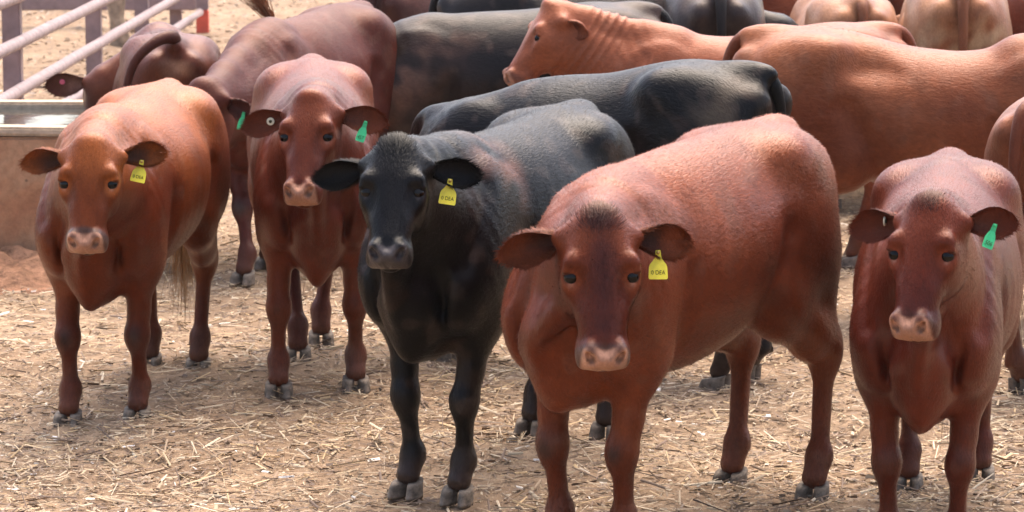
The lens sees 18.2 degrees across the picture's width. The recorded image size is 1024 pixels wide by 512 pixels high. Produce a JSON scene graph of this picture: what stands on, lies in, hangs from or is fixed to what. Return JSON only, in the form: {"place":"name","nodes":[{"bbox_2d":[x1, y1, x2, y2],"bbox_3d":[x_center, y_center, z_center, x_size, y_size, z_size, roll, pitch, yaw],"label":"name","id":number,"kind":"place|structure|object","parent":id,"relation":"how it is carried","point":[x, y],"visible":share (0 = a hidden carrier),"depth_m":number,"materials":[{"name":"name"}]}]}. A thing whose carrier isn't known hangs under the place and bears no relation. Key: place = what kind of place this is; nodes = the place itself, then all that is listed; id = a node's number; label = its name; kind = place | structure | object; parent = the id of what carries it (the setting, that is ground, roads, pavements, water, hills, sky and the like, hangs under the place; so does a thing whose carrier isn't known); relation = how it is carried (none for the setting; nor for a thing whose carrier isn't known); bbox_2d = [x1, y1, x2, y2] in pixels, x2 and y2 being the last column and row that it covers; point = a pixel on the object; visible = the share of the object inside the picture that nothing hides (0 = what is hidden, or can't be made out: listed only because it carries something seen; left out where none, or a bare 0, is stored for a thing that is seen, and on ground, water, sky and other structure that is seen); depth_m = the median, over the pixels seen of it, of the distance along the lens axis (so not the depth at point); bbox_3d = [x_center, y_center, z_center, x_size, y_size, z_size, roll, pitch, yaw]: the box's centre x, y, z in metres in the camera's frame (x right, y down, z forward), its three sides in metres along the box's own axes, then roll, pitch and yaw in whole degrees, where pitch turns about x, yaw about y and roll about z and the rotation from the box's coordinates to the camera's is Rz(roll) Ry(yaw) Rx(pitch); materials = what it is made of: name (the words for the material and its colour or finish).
{"place":"outdoors","nodes":[
{"label":"outdoors","id":0,"kind":"place"},
{"bbox_2d":[0,0,1023,511],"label":"ground","id":1,"kind":"structure","parent":0,"point":[284,10],"depth_m":11.97,"materials":[{"name":"beige soil"}]},
{"bbox_2d":[0,245,52,294],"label":"dirt mound","id":2,"kind":"object","parent":1,"relation":"on","point":[20,266],"visible":0.38,"depth_m":15.24,"materials":[{"name":"brown soil"}]},
{"bbox_2d":[0,100,84,250],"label":"water trough","id":3,"kind":"object","parent":1,"relation":"on","point":[26,126],"visible":0.18,"depth_m":15.62,"materials":[{"name":"concrete"}]},
{"bbox_2d":[0,0,208,99],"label":"pipe fence","id":4,"kind":"object","parent":1,"relation":"on","point":[15,42],"visible":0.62,"depth_m":22.24,"materials":[{"name":"metal"}]},
{"bbox_2d":[22,0,195,24],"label":"cross fence","id":5,"kind":"object","parent":1,"relation":"on","point":[177,8],"visible":0.33,"depth_m":32.57,"materials":[{"name":"paint"}]},
{"bbox_2d":[107,0,129,46],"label":"timber post","id":6,"kind":"object","parent":1,"relation":"on","point":[116,9],"visible":0.49,"depth_m":30.12,"materials":[{"name":"beige wood"}]},
{"bbox_2d":[18,77,230,426],"bbox_3d":[-1.460,-0.012,12.184,0.596,1.198,2.221,0,8,3],"label":"cow","id":7,"kind":"object","parent":1,"relation":"on","point":[134,195],"visible":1,"depth_m":11.85},
{"bbox_2d":[42,21,220,271],"bbox_3d":[-1.925,-0.594,16.226,0.896,1.209,1.744,-1,8,-10],"label":"cow","id":8,"kind":"object","parent":1,"relation":"on","point":[153,52],"visible":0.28,"depth_m":15.61},
{"bbox_2d":[0,0,345,99],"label":"litter","id":9,"kind":"object","parent":1,"relation":"on","point":[79,27],"visible":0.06,"depth_m":32.19,"materials":[{"name":"plant"}]},
{"bbox_2d":[189,0,396,286],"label":"cow","id":10,"kind":"object","parent":1,"relation":"on","point":[360,33],"visible":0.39,"depth_m":15.50},
{"bbox_2d":[237,53,390,398],"bbox_3d":[-0.797,-0.134,12.860,0.591,1.251,2.217,-1,8,-4],"label":"cow","id":11,"kind":"object","parent":1,"relation":"on","point":[309,112],"visible":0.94,"depth_m":12.32},
{"bbox_2d":[365,0,430,22],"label":"cow","id":12,"kind":"object","parent":1,"relation":"on","point":[395,10],"visible":0.04,"depth_m":18.72},
{"bbox_2d":[307,98,635,508],"bbox_3d":[-0.070,0.126,10.948,0.604,1.274,2.137,4,9,24],"label":"cow","id":13,"kind":"object","parent":1,"relation":"on","point":[445,213],"visible":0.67,"depth_m":10.45},
{"bbox_2d":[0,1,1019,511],"bbox_3d":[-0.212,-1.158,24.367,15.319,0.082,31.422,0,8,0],"label":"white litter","id":14,"kind":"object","parent":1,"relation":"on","point":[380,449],"visible":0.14,"depth_m":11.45,"materials":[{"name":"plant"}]},
{"bbox_2d":[0,193,1023,511],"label":"straw litter","id":15,"kind":"object","parent":1,"relation":"on","point":[762,473],"visible":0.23,"depth_m":11.58,"materials":[{"name":"plant"}]},
{"bbox_2d":[388,1,672,134],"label":"cow","id":16,"kind":"object","parent":1,"relation":"on","point":[444,57],"visible":0.17,"depth_m":16.44},
{"bbox_2d":[409,58,793,390],"bbox_3d":[0.226,-0.190,13.065,1.983,1.305,0.647,6,10,35],"label":"cow","id":17,"kind":"object","parent":1,"relation":"on","point":[650,107],"visible":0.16,"depth_m":12.52},
{"bbox_2d":[428,0,798,25],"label":"cow","id":18,"kind":"object","parent":1,"relation":"on","point":[453,6],"visible":0.04,"depth_m":18.01},
{"bbox_2d":[492,113,843,511],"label":"cow","id":19,"kind":"object","parent":1,"relation":"on","point":[632,282],"visible":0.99,"depth_m":9.81},
{"bbox_2d":[502,0,916,267],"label":"cow","id":20,"kind":"object","parent":1,"relation":"on","point":[563,37],"visible":0.27,"depth_m":15.82},
{"bbox_2d":[664,0,765,35],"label":"cow","id":21,"kind":"object","parent":1,"relation":"on","point":[720,17],"visible":0.21,"depth_m":17.45},
{"bbox_2d":[762,0,796,15],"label":"cow","id":22,"kind":"object","parent":1,"relation":"on","point":[785,7],"visible":0.01,"depth_m":19.56},
{"bbox_2d":[789,0,897,208],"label":"cow","id":23,"kind":"object","parent":1,"relation":"on","point":[806,12],"visible":0.12,"depth_m":17.99},
{"bbox_2d":[722,24,1023,194],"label":"cow","id":24,"kind":"object","parent":1,"relation":"on","point":[866,108],"visible":0.48,"depth_m":14.00},
{"bbox_2d":[888,0,903,14],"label":"cow","id":25,"kind":"object","parent":1,"relation":"on","point":[897,5],"visible":0.01,"depth_m":19.55},
{"bbox_2d":[845,147,1023,511],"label":"cow","id":26,"kind":"object","parent":1,"relation":"on","point":[938,291],"visible":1,"depth_m":9.47},
{"bbox_2d":[896,0,1012,50],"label":"cow","id":27,"kind":"object","parent":1,"relation":"on","point":[959,25],"visible":0.27,"depth_m":17.30},
{"bbox_2d":[984,97,1023,393],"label":"cow","id":28,"kind":"object","parent":1,"relation":"on","point":[1004,148],"visible":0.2,"depth_m":12.26},
{"bbox_2d":[1007,0,1023,34],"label":"cow","id":29,"kind":"object","parent":1,"relation":"on","point":[1016,9],"visible":0.01,"depth_m":18.57}
]}

